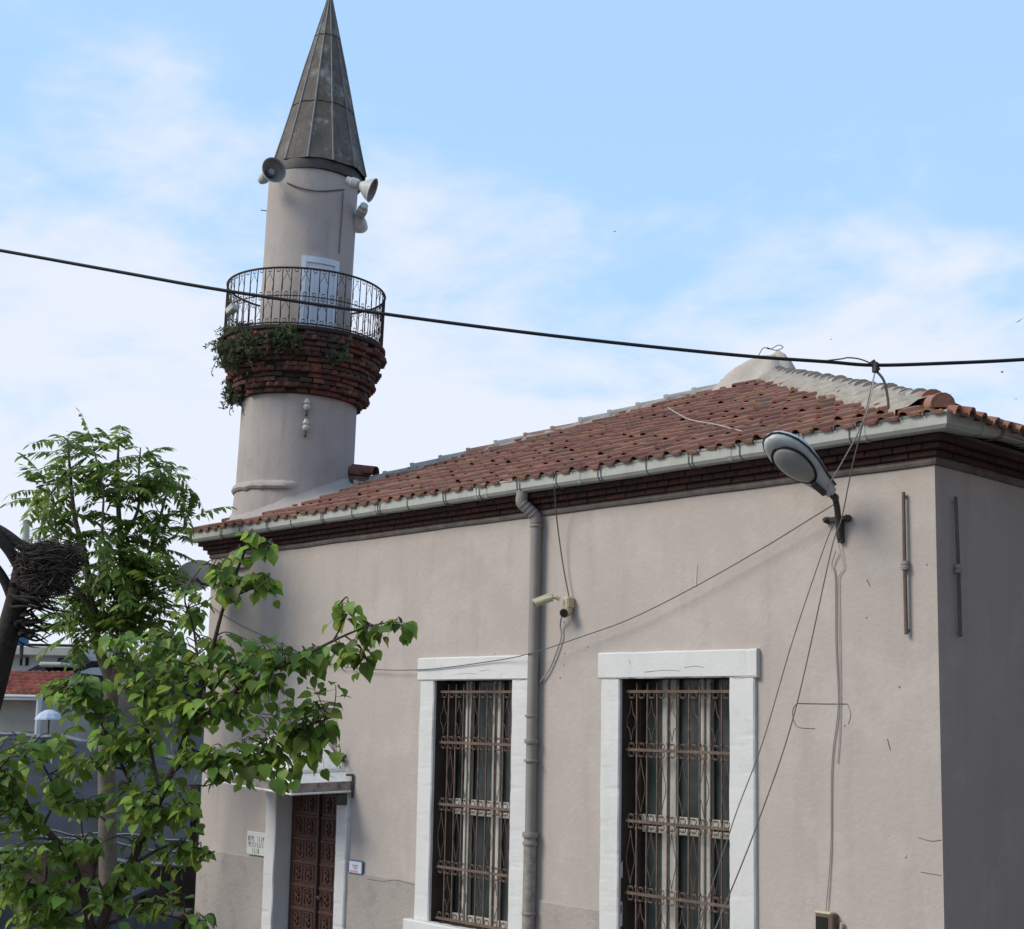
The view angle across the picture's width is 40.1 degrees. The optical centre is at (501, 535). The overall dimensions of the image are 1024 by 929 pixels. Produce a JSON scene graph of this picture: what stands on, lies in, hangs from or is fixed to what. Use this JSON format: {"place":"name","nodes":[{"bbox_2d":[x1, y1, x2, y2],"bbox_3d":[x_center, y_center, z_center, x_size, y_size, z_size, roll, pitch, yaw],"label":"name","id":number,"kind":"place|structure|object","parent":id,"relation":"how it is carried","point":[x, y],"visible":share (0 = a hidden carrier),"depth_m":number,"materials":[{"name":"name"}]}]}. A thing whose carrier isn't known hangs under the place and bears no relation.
{"place":"outdoors","nodes":[
{"label":"outdoors","id":0,"kind":"place"},
{"bbox_2d":[4,643,125,699],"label":"house","id":1,"kind":"structure","parent":0,"point":[58,653],"depth_m":33.32,"materials":[{"name":"grey paint"}]},
{"bbox_2d":[17,637,28,658],"bbox_3d":[-10.628,2.391,30.983,0.355,0.640,0.360,8,-10,-42],"label":"water drum","id":2,"kind":"object","parent":1,"relation":"on","point":[24,641],"visible":0.38,"depth_m":30.90,"materials":[{"name":"blue paint"}]},
{"bbox_2d":[20,657,28,664],"bbox_3d":[-11.339,2.991,33.325,0.200,0.187,0.049,1,-7,0],"label":"window","id":3,"kind":"structure","parent":1,"relation":"in","point":[25,661],"depth_m":33.32,"materials":[{"name":"grey glass"}]},
{"bbox_2d":[22,520,29,541],"bbox_3d":[-11.718,1.213,34.343,0.196,3.237,0.265,1,-7,2],"label":"flue pipe","id":4,"kind":"object","parent":1,"relation":"on","point":[25,534],"visible":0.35,"depth_m":34.43,"materials":[{"name":"silver metal"}]},
{"bbox_2d":[100,656,205,845],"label":"house","id":5,"kind":"structure","parent":0,"point":[123,704],"depth_m":30.23,"materials":[{"name":"grey paint"}]},
{"bbox_2d":[0,0,1023,656],"label":"sky","id":6,"kind":"structure","parent":0,"point":[799,176],"materials":[{"name":"blue"}]},
{"label":"ground","id":7,"kind":"structure","parent":0,"visible":0},
{"bbox_2d":[0,525,80,709],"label":"pollarded tree","id":8,"kind":"object","parent":7,"relation":"on","point":[14,622],"visible":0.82,"depth_m":13.52,"materials":[{"name":"brown plant"}]},
{"bbox_2d":[7,531,88,605],"bbox_3d":[-4.370,0.336,13.555,0.844,0.702,0.777,8,-10,-42],"label":"bird nest","id":9,"kind":"object","parent":8,"relation":"on","point":[63,571],"visible":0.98,"depth_m":13.36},
{"bbox_2d":[34,708,60,732],"bbox_3d":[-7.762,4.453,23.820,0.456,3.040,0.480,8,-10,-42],"label":"market parasol","id":10,"kind":"object","parent":7,"relation":"on","point":[49,714],"visible":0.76,"depth_m":23.86,"materials":[{"name":"white fabric"}]},
{"bbox_2d":[0,670,98,739],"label":"shed","id":11,"kind":"structure","parent":7,"relation":"on","point":[18,715],"depth_m":25.24,"materials":[{"name":"red tile"}]},
{"bbox_2d":[28,654,103,700],"bbox_3d":[-8.873,4.430,28.229,1.096,4.185,2.700,1,-7,0],"label":"lean to","id":12,"kind":"object","parent":7,"relation":"on","point":[50,666],"visible":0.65,"depth_m":28.04,"materials":[{"name":"grey metal"}]},
{"bbox_2d":[0,886,152,928],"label":"market stall","id":13,"kind":"object","parent":7,"relation":"on","point":[7,914],"visible":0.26,"depth_m":14.98,"materials":[{"name":"wood"}]},
{"bbox_2d":[0,731,190,907],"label":"tarpaulin awning","id":14,"kind":"object","parent":7,"relation":"on","point":[59,826],"visible":0.25,"depth_m":17.81,"materials":[{"name":"grey fabric"}]},
{"bbox_2d":[0,784,200,928],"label":"board fence","id":15,"kind":"object","parent":7,"relation":"on","point":[187,883],"visible":0.09,"depth_m":19.85,"materials":[{"name":"grey wood"}]},
{"bbox_2d":[0,407,236,916],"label":"ailanthus tree","id":16,"kind":"object","parent":7,"relation":"on","point":[133,571],"visible":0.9,"depth_m":14.78,"materials":[{"name":"green plant"}]},
{"bbox_2d":[93,907,193,928],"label":"market stall","id":17,"kind":"object","parent":7,"relation":"on","point":[160,924],"visible":0.37,"depth_m":14.79,"materials":[{"name":"wood"}]},
{"bbox_2d":[0,529,417,928],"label":"linden tree","id":18,"kind":"object","parent":7,"relation":"on","point":[82,696],"visible":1,"depth_m":8.20,"materials":[{"name":"green plant"}]},
{"bbox_2d":[184,350,1023,928],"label":"mosque","id":19,"kind":"structure","parent":7,"relation":"on","point":[596,780],"depth_m":11.21,"materials":[{"name":"paint"}]},
{"bbox_2d":[176,560,220,590],"bbox_3d":[-3.393,0.486,15.615,0.491,0.394,0.366,3,-8,-17],"label":"satellite dish","id":20,"kind":"object","parent":19,"relation":"attached to","point":[193,568],"visible":0.54,"depth_m":15.51,"materials":[{"name":"paint"}]},
{"bbox_2d":[246,831,264,855],"bbox_3d":[-2.590,3.256,14.844,0.030,0.240,0.358,8,-10,-42],"label":"wall plaque","id":21,"kind":"object","parent":19,"relation":"attached to","point":[255,842],"depth_m":14.84,"materials":[{"name":"stone"}]},
{"bbox_2d":[221,0,386,567],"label":"minaret","id":22,"kind":"object","parent":19,"relation":"on","point":[280,456],"visible":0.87,"depth_m":16.10,"materials":[{"name":"paint"}]},
{"bbox_2d":[218,380,244,415],"bbox_3d":[-3.097,-1.609,16.209,0.335,0.489,0.426,8,-10,-42],"label":"wall plant","id":23,"kind":"object","parent":22,"relation":"attached to","point":[231,400],"depth_m":16.18,"materials":[{"name":"green plant"}]},
{"bbox_2d":[225,303,238,315],"bbox_3d":[-3.032,-2.533,15.752,0.138,0.116,0.100,-5,-9,37],"label":"floodlight","id":24,"kind":"object","parent":22,"relation":"attached to","point":[231,309],"visible":1,"depth_m":15.72,"materials":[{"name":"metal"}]},
{"bbox_2d":[202,319,276,376],"bbox_3d":[-3.035,-2.129,15.909,0.712,0.782,1.166,8,-10,-42],"label":"wall plant","id":25,"kind":"object","parent":22,"relation":"on","point":[237,348],"depth_m":15.73,"materials":[{"name":"green plant"}]},
{"bbox_2d":[258,157,285,183],"bbox_3d":[-2.708,-4.170,16.194,0.294,0.397,0.587,5,-8,-26],"label":"loudspeaker","id":26,"kind":"object","parent":22,"relation":"attached to","point":[273,169],"visible":1,"depth_m":16.03,"materials":[{"name":"plastic"}]},
{"bbox_2d":[253,319,303,359],"bbox_3d":[-2.465,-2.167,15.553,0.587,0.430,0.504,-2,-8,24],"label":"wall plant","id":27,"kind":"object","parent":22,"relation":"attached to","point":[286,336],"depth_m":15.47,"materials":[{"name":"green plant"}]},
{"bbox_2d":[302,419,309,436],"bbox_3d":[-2.205,-1.200,15.701,0.082,0.201,0.142,6,-9,-31],"label":"insulator","id":28,"kind":"object","parent":22,"relation":"attached to","point":[305,427],"visible":1,"depth_m":15.66,"materials":[{"name":"ceramic"}]},
{"bbox_2d":[303,398,310,415],"bbox_3d":[-2.197,-1.434,15.731,0.082,0.201,0.142,6,-9,-31],"label":"insulator","id":29,"kind":"object","parent":22,"relation":"attached to","point":[307,406],"visible":1,"depth_m":15.69,"materials":[{"name":"ceramic"}]},
{"bbox_2d":[287,182,344,191],"bbox_3d":[-2.156,-4.026,16.287,0.674,0.123,0.130,3,-8,-12],"label":"speaker cable","id":30,"kind":"object","parent":22,"relation":"attached to","point":[315,190],"visible":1,"depth_m":16.24,"materials":[{"name":"grey metal"}]},
{"bbox_2d":[299,255,339,328],"bbox_3d":[-2.107,-2.733,16.121,0.474,0.925,0.113,4,-8,-24],"label":"balcony door","id":31,"kind":"structure","parent":22,"relation":"in","point":[307,261],"depth_m":16.10,"materials":[{"name":"paint"}]},
{"bbox_2d":[325,334,352,367],"bbox_3d":[-1.805,-2.067,15.720,0.259,0.383,0.396,-2,-8,23],"label":"wall plant","id":32,"kind":"object","parent":22,"relation":"attached to","point":[341,355],"depth_m":15.69,"materials":[{"name":"green plant"}]},
{"bbox_2d":[339,192,343,252],"bbox_3d":[-1.872,-3.639,16.351,0.033,0.738,0.013,3,-8,-12],"label":"speaker cable","id":33,"kind":"object","parent":22,"relation":"attached to","point":[341,222],"visible":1,"depth_m":16.35,"materials":[{"name":"grey metal"}]},
{"bbox_2d":[354,202,367,232],"bbox_3d":[-1.681,-3.745,16.691,0.276,0.311,0.430,8,-10,-42],"label":"loudspeaker","id":34,"kind":"object","parent":22,"relation":"attached to","point":[360,224],"visible":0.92,"depth_m":16.62,"materials":[{"name":"plastic"}]},
{"bbox_2d":[345,176,377,201],"bbox_3d":[-1.666,-4.030,16.199,0.582,0.432,0.330,-5,-9,37],"label":"loudspeaker","id":35,"kind":"object","parent":22,"relation":"attached to","point":[367,189],"visible":1,"depth_m":16.08,"materials":[{"name":"plastic"}]},
{"bbox_2d":[288,791,336,928],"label":"door","id":36,"kind":"structure","parent":19,"relation":"in","point":[313,830],"depth_m":14.34,"materials":[{"name":"brown wood"}]},
{"bbox_2d":[336,743,346,768],"bbox_3d":[-1.585,2.183,13.862,0.131,0.261,0.180,5,-8,-28],"label":"wall plant","id":37,"kind":"object","parent":19,"relation":"on","point":[343,758],"depth_m":13.88,"materials":[{"name":"green plant"}]},
{"bbox_2d":[349,859,362,874],"bbox_3d":[-1.414,3.208,13.579,0.016,0.132,0.218,8,-10,-42],"label":"wall sign","id":38,"kind":"object","parent":19,"relation":"attached to","point":[355,866],"visible":1,"depth_m":13.57,"materials":[{"name":"white plastic"}]},
{"bbox_2d":[403,655,527,928],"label":"window","id":39,"kind":"structure","parent":19,"relation":"in","point":[470,848],"depth_m":12.70,"materials":[{"name":"white stone"}]},
{"bbox_2d":[213,505,832,670],"bbox_3d":[-0.512,0.675,12.888,0.064,1.111,8.376,8,-10,-42],"label":"facade wire","id":40,"kind":"object","parent":19,"relation":"attached to","point":[589,633],"visible":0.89,"depth_m":11.40,"materials":[{"name":"grey metal"}]},
{"bbox_2d":[539,617,561,682],"bbox_3d":[0.426,0.964,11.907,0.048,0.573,0.299,7,-9,-36],"label":"camera cable","id":41,"kind":"object","parent":19,"relation":"attached to","point":[555,653],"visible":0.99,"depth_m":11.88,"materials":[{"name":"metal"}]},
{"bbox_2d":[532,592,573,608],"bbox_3d":[0.431,0.544,11.782,0.361,0.137,0.091,2,-7,-7],"label":"security camera","id":42,"kind":"object","parent":19,"relation":"attached to","point":[568,602],"visible":1,"depth_m":11.76,"materials":[{"name":"beige plastic"}]},
{"bbox_2d":[553,471,568,596],"bbox_3d":[0.467,-0.009,11.847,0.206,1.046,0.109,8,-10,-42],"label":"camera cable","id":43,"kind":"object","parent":19,"relation":"attached to","point":[559,539],"visible":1,"depth_m":11.89,"materials":[{"name":"grey metal"}]},
{"bbox_2d":[559,607,572,617],"bbox_3d":[0.542,0.642,11.770,0.084,0.107,0.151,-2,-8,25],"label":"security camera","id":44,"kind":"object","parent":19,"relation":"attached to","point":[564,612],"visible":1,"depth_m":11.71,"materials":[{"name":"beige plastic"}]},
{"bbox_2d":[598,648,759,928],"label":"window","id":45,"kind":"structure","parent":19,"relation":"in","point":[685,740],"depth_m":10.96,"materials":[{"name":"white stone"}]},
{"bbox_2d":[668,407,741,430],"bbox_3d":[1.771,-0.915,11.278,0.165,0.710,2.257,3,-8,-12],"label":"roof wire","id":46,"kind":"object","parent":19,"relation":"on","point":[701,421],"visible":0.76,"depth_m":11.88,"materials":[{"name":"grey metal"}]},
{"bbox_2d":[697,526,832,928],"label":"tie wire","id":47,"kind":"object","parent":19,"relation":"attached to","point":[765,732],"visible":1,"depth_m":8.61,"materials":[{"name":"black metal"}]},
{"bbox_2d":[762,431,851,542],"bbox_3d":[2.114,-0.331,9.758,0.739,0.708,0.313,8,-10,-42],"label":"street lamp","id":48,"kind":"object","parent":19,"relation":"attached to","point":[793,457],"visible":0.99,"depth_m":9.62,"materials":[{"name":"metal"}]},
{"bbox_2d":[814,910,843,928],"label":"junction box","id":49,"kind":"object","parent":19,"relation":"attached to","point":[826,919],"visible":1,"depth_m":9.63,"materials":[{"name":"metal"}]},
{"bbox_2d":[825,550,838,910],"bbox_3d":[2.300,1.359,9.818,0.028,2.516,0.133,8,-10,-42],"label":"facade wire","id":50,"kind":"object","parent":19,"relation":"attached to","point":[833,739],"visible":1,"depth_m":9.80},
{"bbox_2d":[837,543,843,762],"bbox_3d":[2.365,0.813,9.831,0.026,1.545,0.080,8,-10,-42],"label":"facade wire","id":51,"kind":"object","parent":19,"relation":"attached to","point":[839,651],"visible":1,"depth_m":9.84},
{"bbox_2d":[901,492,909,634],"bbox_3d":[2.732,0.186,9.517,0.063,0.971,0.056,8,-10,-42],"label":"iron rod","id":52,"kind":"object","parent":19,"relation":"attached to","point":[905,565],"visible":1,"depth_m":9.49,"materials":[{"name":"metal"}]},
{"bbox_2d":[951,496,961,636],"bbox_3d":[3.082,0.209,9.503,0.056,0.952,0.063,8,-10,-42],"label":"iron rod","id":53,"kind":"object","parent":19,"relation":"attached to","point":[957,569],"visible":1,"depth_m":9.48,"materials":[{"name":"grey metal"}]},
{"bbox_3d":[13.639,-0.748,6.740,20.600,9.750,8.000,8,-10,-42],"label":"neighbour house","id":54,"kind":"object","parent":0,"visible":0},
{"bbox_2d":[0,249,1023,366],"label":"overhead cable","id":55,"kind":"object","parent":54,"relation":"attached to","point":[522,331],"visible":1,"depth_m":9.14,"materials":[{"name":"black rubber"}]},
{"bbox_2d":[759,345,782,354],"bbox_3d":[1.715,-1.180,8.978,0.164,0.076,0.025,-1,-8,12],"label":"wire loop","id":56,"kind":"object","parent":55,"relation":"attached to","point":[771,348],"visible":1,"depth_m":8.98,"materials":[{"name":"grey metal"}]},
{"bbox_2d":[826,357,873,364],"bbox_3d":[2.221,-1.108,8.941,0.308,0.053,0.020,1,-7,1],"label":"wire loop","id":57,"kind":"object","parent":55,"relation":"attached to","point":[850,358],"visible":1,"depth_m":8.94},
{"bbox_2d":[870,359,879,372],"bbox_3d":[2.379,-1.078,8.949,0.067,0.087,0.042,5,-8,-25],"label":"cable clamp","id":58,"kind":"object","parent":55,"relation":"attached to","point":[875,368],"visible":1,"depth_m":8.94,"materials":[{"name":"metal"}]},
{"bbox_2d":[715,375,873,928],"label":"tie wire","id":59,"kind":"object","parent":58,"relation":"attached to","point":[803,674],"visible":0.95,"depth_m":8.59,"materials":[{"name":"grey metal"}]},
{"bbox_2d":[827,373,874,487],"bbox_3d":[2.289,-0.683,9.324,0.115,0.647,1.071,2,-7,-4],"label":"tie wire","id":60,"kind":"object","parent":58,"relation":"attached to","point":[858,431],"visible":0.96,"depth_m":8.92,"materials":[{"name":"grey metal"}]},
{"bbox_2d":[877,372,889,408],"bbox_3d":[2.497,-0.946,9.147,0.049,0.155,0.480,-2,-8,24],"label":"roof tie","id":61,"kind":"object","parent":58,"relation":"attached to","point":[885,387],"visible":1,"depth_m":9.10,"materials":[{"name":"metal"}]}
]}

